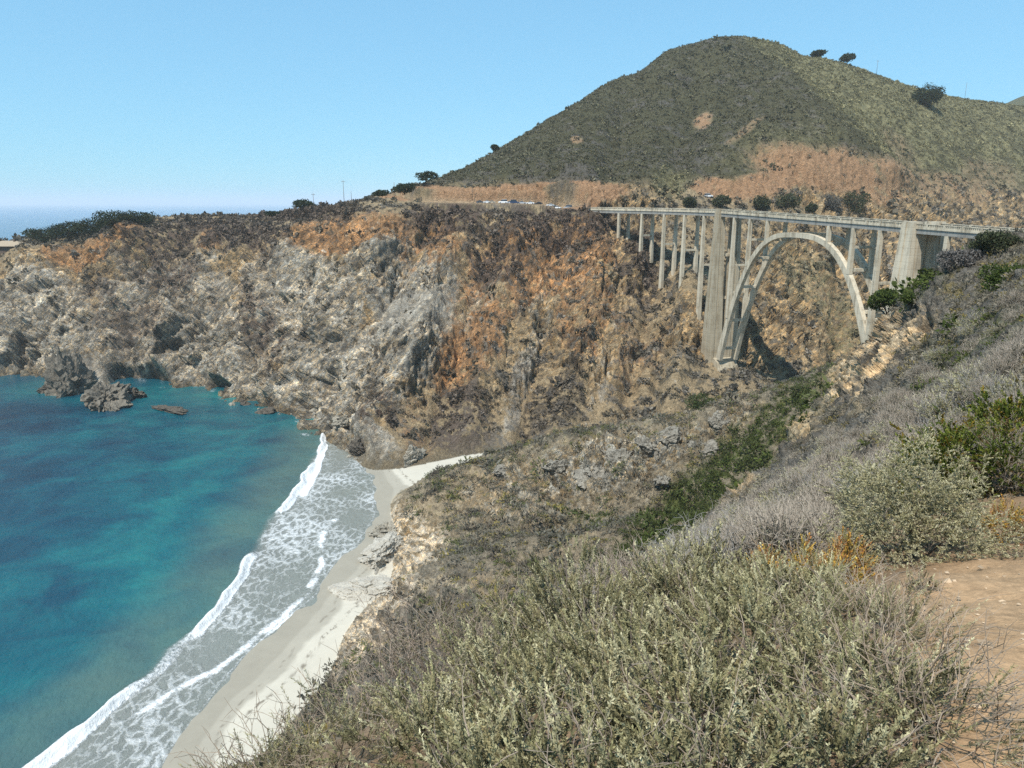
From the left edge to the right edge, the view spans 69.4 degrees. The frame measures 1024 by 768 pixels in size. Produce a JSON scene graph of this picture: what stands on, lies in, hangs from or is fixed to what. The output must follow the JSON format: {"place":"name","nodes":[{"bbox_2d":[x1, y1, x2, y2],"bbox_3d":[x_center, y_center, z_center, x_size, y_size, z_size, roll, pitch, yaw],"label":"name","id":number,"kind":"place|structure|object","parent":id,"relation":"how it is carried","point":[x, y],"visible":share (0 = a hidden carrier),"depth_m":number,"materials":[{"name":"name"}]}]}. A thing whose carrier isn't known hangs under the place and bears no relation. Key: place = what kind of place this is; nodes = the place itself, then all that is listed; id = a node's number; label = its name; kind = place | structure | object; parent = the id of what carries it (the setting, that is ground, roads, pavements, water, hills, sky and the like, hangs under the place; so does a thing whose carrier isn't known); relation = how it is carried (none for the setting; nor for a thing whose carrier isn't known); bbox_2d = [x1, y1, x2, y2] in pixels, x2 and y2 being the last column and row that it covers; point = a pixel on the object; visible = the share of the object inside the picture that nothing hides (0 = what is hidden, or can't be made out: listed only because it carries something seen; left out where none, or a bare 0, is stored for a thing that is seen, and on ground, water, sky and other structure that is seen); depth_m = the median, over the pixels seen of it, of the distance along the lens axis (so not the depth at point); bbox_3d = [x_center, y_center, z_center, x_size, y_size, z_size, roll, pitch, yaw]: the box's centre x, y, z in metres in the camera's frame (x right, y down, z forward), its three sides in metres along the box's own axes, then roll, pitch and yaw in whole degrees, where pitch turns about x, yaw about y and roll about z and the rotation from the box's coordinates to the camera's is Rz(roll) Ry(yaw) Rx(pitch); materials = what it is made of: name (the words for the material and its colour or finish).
{"place":"outdoors","nodes":[
{"label":"outdoors","id":0,"kind":"place"},
{"bbox_2d":[0,204,379,767],"bbox_3d":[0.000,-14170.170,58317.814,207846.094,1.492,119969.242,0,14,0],"label":"sea","id":1,"kind":"structure","parent":0,"point":[162,574],"depth_m":204.54,"materials":[{"name":"liquid"}]},
{"bbox_2d":[42,346,97,397],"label":"sea stack","id":2,"kind":"object","parent":1,"relation":"in","point":[64,375],"visible":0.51,"depth_m":365.05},
{"bbox_2d":[80,381,132,411],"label":"sea stack","id":3,"kind":"object","parent":1,"relation":"in","point":[99,396],"visible":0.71,"depth_m":345.25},
{"bbox_2d":[152,405,187,414],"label":"sea stack","id":4,"kind":"object","parent":1,"relation":"in","point":[174,409],"visible":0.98,"depth_m":335.51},
{"bbox_2d":[162,454,481,767],"bbox_3d":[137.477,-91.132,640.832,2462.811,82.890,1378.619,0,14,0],"label":"beach","id":5,"kind":"structure","parent":0,"point":[299,639],"depth_m":151.55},
{"bbox_2d":[327,574,393,602],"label":"boulder","id":6,"kind":"object","parent":5,"relation":"on","point":[376,586],"visible":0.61,"depth_m":177.19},
{"bbox_2d":[357,531,403,573],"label":"boulder","id":7,"kind":"object","parent":5,"relation":"on","point":[378,553],"visible":0.77,"depth_m":195.31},
{"bbox_2d":[366,521,397,537],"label":"boulder","id":8,"kind":"object","parent":5,"relation":"on","point":[381,530],"visible":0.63,"depth_m":210.93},
{"bbox_2d":[0,36,1023,470],"bbox_3d":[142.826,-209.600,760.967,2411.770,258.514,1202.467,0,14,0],"label":"sea cliff and hill","id":9,"kind":"structure","parent":0,"point":[176,354],"depth_m":377.67,"materials":[{"name":"stone"}]},
{"bbox_2d":[20,227,60,242],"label":"cypress tree","id":10,"kind":"object","parent":9,"relation":"on","point":[38,234],"visible":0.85,"depth_m":476.37,"materials":[{"name":"green plant"}]},
{"bbox_2d":[45,220,84,240],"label":"cypress tree","id":11,"kind":"object","parent":9,"relation":"on","point":[61,229],"visible":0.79,"depth_m":468.23,"materials":[{"name":"green plant"}]},
{"bbox_2d":[70,217,101,235],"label":"cypress tree","id":12,"kind":"object","parent":9,"relation":"on","point":[82,225],"visible":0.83,"depth_m":458.53,"materials":[{"name":"green plant"}]},
{"bbox_2d":[91,209,134,228],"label":"cypress tree","id":13,"kind":"object","parent":9,"relation":"on","point":[108,218],"visible":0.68,"depth_m":444.94,"materials":[{"name":"green plant"}]},
{"bbox_2d":[115,210,157,223],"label":"cypress tree","id":14,"kind":"object","parent":9,"relation":"on","point":[146,218],"visible":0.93,"depth_m":447.49,"materials":[{"name":"green plant"}]},
{"bbox_2d":[347,436,365,455],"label":"boulder","id":15,"kind":"object","parent":9,"relation":"on","point":[356,447],"visible":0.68,"depth_m":275.31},
{"bbox_2d":[391,182,416,194],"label":"coast tree","id":16,"kind":"object","parent":9,"relation":"on","point":[408,187],"visible":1,"depth_m":406.57,"materials":[{"name":"green plant"}]},
{"bbox_2d":[403,444,425,467],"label":"boulder","id":17,"kind":"object","parent":9,"relation":"on","point":[413,454],"visible":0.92,"depth_m":266.20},
{"bbox_2d":[0,33,1023,444],"bbox_3d":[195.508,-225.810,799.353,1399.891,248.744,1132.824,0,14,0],"label":"coastal scrub","id":18,"kind":"object","parent":9,"relation":"on","point":[344,209],"visible":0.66,"depth_m":440.60,"materials":[{"name":"green plant"}]},
{"bbox_2d":[775,192,801,208],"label":"roadside bush","id":19,"kind":"object","parent":9,"relation":"on","point":[783,200],"visible":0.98,"depth_m":406.48,"materials":[{"name":"green plant"}]},
{"bbox_2d":[586,207,1023,370],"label":"arch bridge","id":20,"kind":"structure","parent":9,"relation":"on","point":[921,245],"depth_m":288.81,"materials":[{"name":"concrete"}]},
{"bbox_2d":[822,193,844,212],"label":"roadside bush","id":21,"kind":"object","parent":9,"relation":"on","point":[834,206],"visible":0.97,"depth_m":423.82,"materials":[{"name":"green plant"}]},
{"bbox_2d":[841,191,871,214],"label":"roadside bush","id":22,"kind":"object","parent":9,"relation":"on","point":[862,200],"visible":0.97,"depth_m":431.94,"materials":[{"name":"green plant"}]},
{"bbox_2d":[911,82,945,107],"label":"oak tree","id":23,"kind":"object","parent":9,"relation":"on","point":[931,95],"visible":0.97,"depth_m":660.83,"materials":[{"name":"green plant"}]},
{"bbox_2d":[0,0,1023,203],"label":"sky","id":24,"kind":"structure","parent":0,"point":[102,101],"materials":[{"name":"blue"}]},
{"bbox_2d":[262,232,1023,757],"bbox_3d":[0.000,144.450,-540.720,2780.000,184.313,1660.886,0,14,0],"label":"hillside","id":25,"kind":"structure","parent":0,"point":[858,368],"depth_m":157.97,"materials":[{"name":"stone"}]},
{"bbox_2d":[541,459,570,473],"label":"rock outcrop","id":26,"kind":"object","parent":25,"relation":"on","point":[556,466],"visible":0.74,"depth_m":207.00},
{"bbox_2d":[573,461,608,489],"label":"rock outcrop","id":27,"kind":"object","parent":25,"relation":"on","point":[579,476],"visible":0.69,"depth_m":202.36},
{"bbox_2d":[201,227,1023,767],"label":"hillside scrub","id":28,"kind":"object","parent":25,"relation":"on","point":[511,533],"visible":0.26,"depth_m":144.17,"materials":[{"name":"green plant"}]},
{"bbox_2d":[601,448,634,469],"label":"rock outcrop","id":29,"kind":"object","parent":25,"relation":"on","point":[611,455],"visible":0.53,"depth_m":202.03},
{"bbox_2d":[634,435,662,460],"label":"rock outcrop","id":30,"kind":"object","parent":25,"relation":"on","point":[645,444],"visible":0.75,"depth_m":200.30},
{"bbox_2d":[656,426,683,447],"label":"rock outcrop","id":31,"kind":"object","parent":25,"relation":"on","point":[673,434],"visible":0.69,"depth_m":200.50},
{"bbox_2d":[684,392,715,409],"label":"slope bush","id":32,"kind":"object","parent":25,"relation":"on","point":[700,402],"visible":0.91,"depth_m":208.94,"materials":[{"name":"green plant"}]},
{"bbox_2d":[687,439,718,455],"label":"rock outcrop","id":33,"kind":"object","parent":25,"relation":"on","point":[711,445],"visible":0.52,"depth_m":194.80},
{"bbox_2d":[708,410,730,431],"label":"rock outcrop","id":34,"kind":"object","parent":25,"relation":"on","point":[713,421],"visible":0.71,"depth_m":199.75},
{"bbox_2d":[746,476,782,504],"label":"hillside shrub","id":35,"kind":"object","parent":25,"relation":"on","point":[757,492],"visible":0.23,"depth_m":26.88,"materials":[{"name":"grey plant"}]},
{"bbox_2d":[571,267,970,560],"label":"green scrub","id":36,"kind":"object","parent":25,"relation":"on","point":[924,280],"visible":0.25,"depth_m":185.98,"materials":[{"name":"green plant"}]},
{"bbox_2d":[766,485,832,511],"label":"hillside shrub","id":37,"kind":"object","parent":25,"relation":"on","point":[806,497],"visible":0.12,"depth_m":17.03,"materials":[{"name":"grey plant"}]},
{"bbox_2d":[768,457,833,496],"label":"hillside shrub","id":38,"kind":"object","parent":25,"relation":"on","point":[791,478],"visible":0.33,"depth_m":24.27,"materials":[{"name":"grey plant"}]},
{"bbox_2d":[788,473,841,502],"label":"hillside shrub","id":39,"kind":"object","parent":25,"relation":"on","point":[815,490],"visible":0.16,"depth_m":19.39,"materials":[{"name":"grey plant"}]},
{"bbox_2d":[809,443,862,472],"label":"hillside shrub","id":40,"kind":"object","parent":25,"relation":"on","point":[827,456],"visible":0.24,"depth_m":25.15,"materials":[{"name":"grey plant"}]},
{"bbox_2d":[814,451,894,494],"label":"hillside shrub","id":41,"kind":"object","parent":25,"relation":"on","point":[834,485],"visible":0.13,"depth_m":16.66,"materials":[{"name":"grey plant"}]},
{"bbox_2d":[832,459,909,501],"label":"hillside shrub","id":42,"kind":"object","parent":25,"relation":"on","point":[882,468],"visible":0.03,"depth_m":15.26,"materials":[{"name":"grey plant"}]},
{"bbox_2d":[865,288,901,314],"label":"cypress tree","id":43,"kind":"object","parent":25,"relation":"on","point":[883,297],"visible":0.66,"depth_m":99.92,"materials":[{"name":"green plant"}]},
{"bbox_2d":[867,401,909,435],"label":"hillside shrub","id":44,"kind":"object","parent":25,"relation":"on","point":[876,420],"visible":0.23,"depth_m":28.04,"materials":[{"name":"grey plant"}]},
{"bbox_2d":[873,386,912,413],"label":"hillside shrub","id":45,"kind":"object","parent":25,"relation":"on","point":[894,397],"visible":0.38,"depth_m":45.36,"materials":[{"name":"grey plant"}]},
{"bbox_2d":[867,416,927,448],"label":"hillside shrub","id":46,"kind":"object","parent":25,"relation":"on","point":[892,434],"visible":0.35,"depth_m":22.83,"materials":[{"name":"grey plant"}]},
{"bbox_2d":[878,406,934,436],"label":"hillside shrub","id":47,"kind":"object","parent":25,"relation":"on","point":[909,417],"visible":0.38,"depth_m":23.99,"materials":[{"name":"grey plant"}]},
{"bbox_2d":[894,389,937,420],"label":"hillside shrub","id":48,"kind":"object","parent":25,"relation":"on","point":[909,405],"visible":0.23,"depth_m":26.58,"materials":[{"name":"grey plant"}]},
{"bbox_2d":[903,359,942,386],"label":"hillside shrub","id":49,"kind":"object","parent":25,"relation":"on","point":[919,372],"visible":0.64,"depth_m":47.29,"materials":[{"name":"grey plant"}]},
{"bbox_2d":[919,343,953,362],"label":"hillside shrub","id":50,"kind":"object","parent":25,"relation":"on","point":[928,355],"visible":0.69,"depth_m":48.83,"materials":[{"name":"grey plant"}]},
{"bbox_2d":[906,389,969,419],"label":"hillside shrub","id":51,"kind":"object","parent":25,"relation":"on","point":[943,403],"visible":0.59,"depth_m":22.93,"materials":[{"name":"grey plant"}]},
{"bbox_2d":[935,247,984,271],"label":"crest bush","id":52,"kind":"object","parent":25,"relation":"on","point":[947,260],"visible":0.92,"depth_m":80.52,"materials":[{"name":"grey plant"}]},
{"bbox_2d":[952,309,988,329],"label":"hillside shrub","id":53,"kind":"object","parent":25,"relation":"on","point":[967,320],"visible":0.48,"depth_m":50.22,"materials":[{"name":"grey plant"}]},
{"bbox_2d":[944,356,1005,384],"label":"hillside shrub","id":54,"kind":"object","parent":25,"relation":"on","point":[962,375],"visible":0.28,"depth_m":24.88,"materials":[{"name":"grey plant"}]},
{"bbox_2d":[946,370,1006,398],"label":"hillside shrub","id":55,"kind":"object","parent":25,"relation":"on","point":[958,386],"visible":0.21,"depth_m":22.11,"materials":[{"name":"grey plant"}]},
{"bbox_2d":[940,418,1023,452],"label":"hillside shrub","id":56,"kind":"object","parent":25,"relation":"on","point":[1019,427],"visible":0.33,"depth_m":12.70,"materials":[{"name":"green plant"}]},
{"bbox_2d":[958,369,1011,408],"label":"hillside shrub","id":57,"kind":"object","parent":25,"relation":"on","point":[976,384],"visible":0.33,"depth_m":20.99,"materials":[{"name":"grey plant"}]},
{"bbox_2d":[959,385,1023,433],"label":"hillside shrub","id":58,"kind":"object","parent":25,"relation":"on","point":[985,406],"visible":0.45,"depth_m":13.92,"materials":[{"name":"green plant"}]},
{"bbox_2d":[965,228,1023,251],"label":"crest bush","id":59,"kind":"object","parent":25,"relation":"on","point":[987,240],"visible":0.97,"depth_m":78.97,"materials":[{"name":"green plant"}]},
{"bbox_2d":[970,372,1020,398],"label":"hillside shrub","id":60,"kind":"object","parent":25,"relation":"on","point":[1001,380],"visible":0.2,"depth_m":20.09,"materials":[{"name":"grey plant"}]},
{"bbox_2d":[968,348,1023,382],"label":"hillside shrub","id":61,"kind":"object","parent":25,"relation":"on","point":[992,366],"visible":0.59,"depth_m":23.05,"materials":[{"name":"grey plant"}]},
{"bbox_2d":[974,262,1023,296],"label":"slope bush","id":62,"kind":"object","parent":25,"relation":"on","point":[994,278],"visible":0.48,"depth_m":60.22,"materials":[{"name":"green plant"}]},
{"bbox_2d":[974,370,1023,404],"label":"hillside shrub","id":63,"kind":"object","parent":25,"relation":"on","point":[995,392],"visible":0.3,"depth_m":18.27,"materials":[{"name":"grey plant"}]},
{"bbox_2d":[982,331,1023,367],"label":"hillside shrub","id":64,"kind":"object","parent":25,"relation":"on","point":[1018,349],"visible":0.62,"depth_m":24.04,"materials":[{"name":"grey plant"}]},
{"bbox_2d":[991,289,1023,311],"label":"hillside shrub","id":65,"kind":"object","parent":25,"relation":"on","point":[1002,303],"visible":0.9,"depth_m":44.83,"materials":[{"name":"grey plant"}]},
{"bbox_2d":[265,462,1023,767],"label":"dirt path","id":66,"kind":"structure","parent":0,"point":[972,583],"depth_m":4.43,"materials":[{"name":"soil"}]},
{"bbox_2d":[166,688,353,767],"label":"sagebrush","id":67,"kind":"object","parent":66,"relation":"on","point":[306,754],"visible":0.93,"depth_m":4.31,"materials":[{"name":"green plant"}]},
{"bbox_2d":[231,654,435,767],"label":"sagebrush","id":68,"kind":"object","parent":66,"relation":"on","point":[354,722],"visible":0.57,"depth_m":4.55,"materials":[{"name":"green plant"}]},
{"bbox_2d":[285,653,548,767],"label":"sagebrush","id":69,"kind":"object","parent":66,"relation":"on","point":[448,699],"visible":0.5,"depth_m":3.73,"materials":[{"name":"green plant"}]},
{"bbox_2d":[321,562,525,756],"bbox_3d":[-0.631,2.163,5.622,1.715,1.655,1.772,-8,16,-30],"label":"sagebrush","id":70,"kind":"object","parent":66,"relation":"on","point":[401,667],"visible":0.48,"depth_m":5.57,"materials":[{"name":"grey plant"}]},
{"bbox_2d":[388,564,565,702],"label":"sagebrush","id":71,"kind":"object","parent":66,"relation":"on","point":[486,604],"visible":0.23,"depth_m":6.21,"materials":[{"name":"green plant"}]},
{"bbox_2d":[364,662,605,767],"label":"sagebrush","id":72,"kind":"object","parent":66,"relation":"on","point":[436,760],"visible":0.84,"depth_m":2.88,"materials":[{"name":"green plant"}]},
{"bbox_2d":[352,609,629,765],"bbox_3d":[-0.019,1.816,4.477,1.418,0.635,1.665,12,18,40],"label":"sagebrush","id":73,"kind":"object","parent":66,"relation":"on","point":[484,655],"visible":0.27,"depth_m":4.63,"materials":[{"name":"green plant"}]},
{"bbox_2d":[403,625,704,767],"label":"sagebrush","id":74,"kind":"object","parent":66,"relation":"on","point":[533,685],"visible":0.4,"depth_m":3.38,"materials":[{"name":"green plant"}]},
{"bbox_2d":[443,533,713,694],"bbox_3d":[0.645,1.810,5.579,1.896,1.072,2.284,11,17,37],"label":"sagebrush","id":75,"kind":"object","parent":66,"relation":"on","point":[585,587],"visible":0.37,"depth_m":5.73,"materials":[{"name":"green plant"}]},
{"bbox_2d":[462,669,717,767],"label":"sagebrush","id":76,"kind":"object","parent":66,"relation":"on","point":[586,744],"visible":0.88,"depth_m":2.66,"materials":[{"name":"green plant"}]},
{"bbox_2d":[556,546,647,621],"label":"hillside shrub","id":77,"kind":"object","parent":66,"relation":"on","point":[618,564],"visible":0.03,"depth_m":9.53,"materials":[{"name":"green plant"}]},
{"bbox_2d":[525,514,713,629],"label":"sagebrush","id":78,"kind":"object","parent":66,"relation":"on","point":[623,562],"visible":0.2,"depth_m":6.98,"materials":[{"name":"green plant"}]},
{"bbox_2d":[497,588,744,714],"bbox_3d":[0.759,1.539,4.063,1.522,0.569,1.565,8,16,28],"label":"sagebrush","id":79,"kind":"object","parent":66,"relation":"on","point":[631,637],"visible":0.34,"depth_m":4.24,"materials":[{"name":"green plant"}]},
{"bbox_2d":[578,524,807,658],"bbox_3d":[1.421,1.649,5.748,2.188,0.738,1.953,-11,18,-39],"label":"sagebrush","id":80,"kind":"object","parent":66,"relation":"on","point":[657,579],"visible":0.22,"depth_m":5.95,"materials":[{"name":"green plant"}]},
{"bbox_2d":[537,596,862,765],"bbox_3d":[0.811,1.334,3.074,1.476,0.523,1.245,11,18,38],"label":"sagebrush","id":81,"kind":"object","parent":66,"relation":"on","point":[705,694],"visible":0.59,"depth_m":3.20,"materials":[{"name":"green plant"}]},
{"bbox_2d":[625,500,777,605],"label":"hillside shrub","id":82,"kind":"object","parent":66,"relation":"on","point":[702,541],"visible":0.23,"depth_m":8.05,"materials":[{"name":"grey plant"}]},
{"bbox_2d":[586,661,823,767],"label":"sagebrush","id":83,"kind":"object","parent":66,"relation":"on","point":[773,758],"visible":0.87,"depth_m":2.57,"materials":[{"name":"green plant"}]},
{"bbox_2d":[607,562,868,696],"bbox_3d":[1.318,1.379,3.974,1.465,0.569,1.546,-2,14,-8],"label":"sagebrush","id":84,"kind":"object","parent":66,"relation":"on","point":[754,605],"visible":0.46,"depth_m":4.09,"materials":[{"name":"green plant"}]},
{"bbox_2d":[706,489,814,550],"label":"hillside shrub","id":85,"kind":"object","parent":66,"relation":"on","point":[753,511],"visible":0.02,"depth_m":11.17,"materials":[{"name":"grey plant"}]},
{"bbox_2d":[734,536,795,578],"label":"weed","id":86,"kind":"object","parent":66,"relation":"on","point":[771,554],"visible":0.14,"depth_m":7.44,"materials":[{"name":"yellow plant"}]},
{"bbox_2d":[671,538,886,638],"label":"sagebrush","id":87,"kind":"object","parent":66,"relation":"on","point":[791,586],"visible":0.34,"depth_m":5.25,"materials":[{"name":"green plant"}]},
{"bbox_2d":[699,491,860,571],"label":"hillside shrub","id":88,"kind":"object","parent":66,"relation":"on","point":[776,531],"visible":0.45,"depth_m":8.18,"materials":[{"name":"grey plant"}]},
{"bbox_2d":[723,493,843,550],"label":"hillside shrub","id":89,"kind":"object","parent":66,"relation":"on","point":[783,509],"visible":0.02,"depth_m":9.72,"materials":[{"name":"grey plant"}]},
{"bbox_2d":[768,532,836,580],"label":"weed","id":90,"kind":"object","parent":66,"relation":"on","point":[808,550],"visible":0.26,"depth_m":6.81,"materials":[{"name":"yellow plant"}]},
{"bbox_2d":[724,497,886,565],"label":"hillside shrub","id":91,"kind":"object","parent":66,"relation":"on","point":[823,521],"visible":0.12,"depth_m":8.65,"materials":[{"name":"grey plant"}]},
{"bbox_2d":[699,648,946,767],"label":"sagebrush","id":92,"kind":"object","parent":66,"relation":"on","point":[825,719],"visible":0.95,"depth_m":2.55,"materials":[{"name":"green plant"}]},
{"bbox_2d":[797,547,870,591],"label":"weed","id":93,"kind":"object","parent":66,"relation":"on","point":[860,576],"visible":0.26,"depth_m":6.35,"materials":[{"name":"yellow plant"}]},
{"bbox_2d":[819,526,883,577],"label":"weed","id":94,"kind":"object","parent":66,"relation":"on","point":[847,547],"visible":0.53,"depth_m":6.96,"materials":[{"name":"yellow plant"}]},
{"bbox_2d":[716,565,988,760],"bbox_3d":[1.488,1.229,3.203,1.158,0.639,1.106,-5,15,-20],"label":"sagebrush","id":95,"kind":"object","parent":66,"relation":"on","point":[807,647],"visible":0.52,"depth_m":3.23,"materials":[{"name":"green plant"}]},
{"bbox_2d":[759,590,1023,767],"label":"sagebrush","id":96,"kind":"object","parent":66,"relation":"on","point":[890,708],"visible":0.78,"depth_m":2.87,"materials":[{"name":"beige plant"}]},
{"bbox_2d":[774,536,1023,658],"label":"sagebrush","id":97,"kind":"object","parent":66,"relation":"on","point":[896,610],"visible":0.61,"depth_m":4.20,"materials":[{"name":"green plant"}]},
{"bbox_2d":[812,417,1023,571],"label":"sagebrush","id":98,"kind":"object","parent":66,"relation":"on","point":[904,517],"visible":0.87,"depth_m":7.59,"materials":[{"name":"green plant"}]},
{"bbox_2d":[903,568,950,593],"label":"weed","id":99,"kind":"object","parent":66,"relation":"on","point":[931,578],"visible":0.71,"depth_m":5.72,"materials":[{"name":"beige plant"}]},
{"bbox_2d":[889,402,999,510],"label":"coyote bush","id":100,"kind":"object","parent":66,"relation":"on","point":[945,440],"visible":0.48,"depth_m":11.01,"materials":[{"name":"green plant"}]},
{"bbox_2d":[951,399,1023,500],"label":"coyote bush","id":101,"kind":"object","parent":66,"relation":"on","point":[1003,461],"visible":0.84,"depth_m":10.47,"materials":[{"name":"green plant"}]},
{"bbox_2d":[973,494,1023,544],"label":"weed","id":102,"kind":"object","parent":66,"relation":"on","point":[1017,514],"visible":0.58,"depth_m":8.18,"materials":[{"name":"yellow plant"}]},
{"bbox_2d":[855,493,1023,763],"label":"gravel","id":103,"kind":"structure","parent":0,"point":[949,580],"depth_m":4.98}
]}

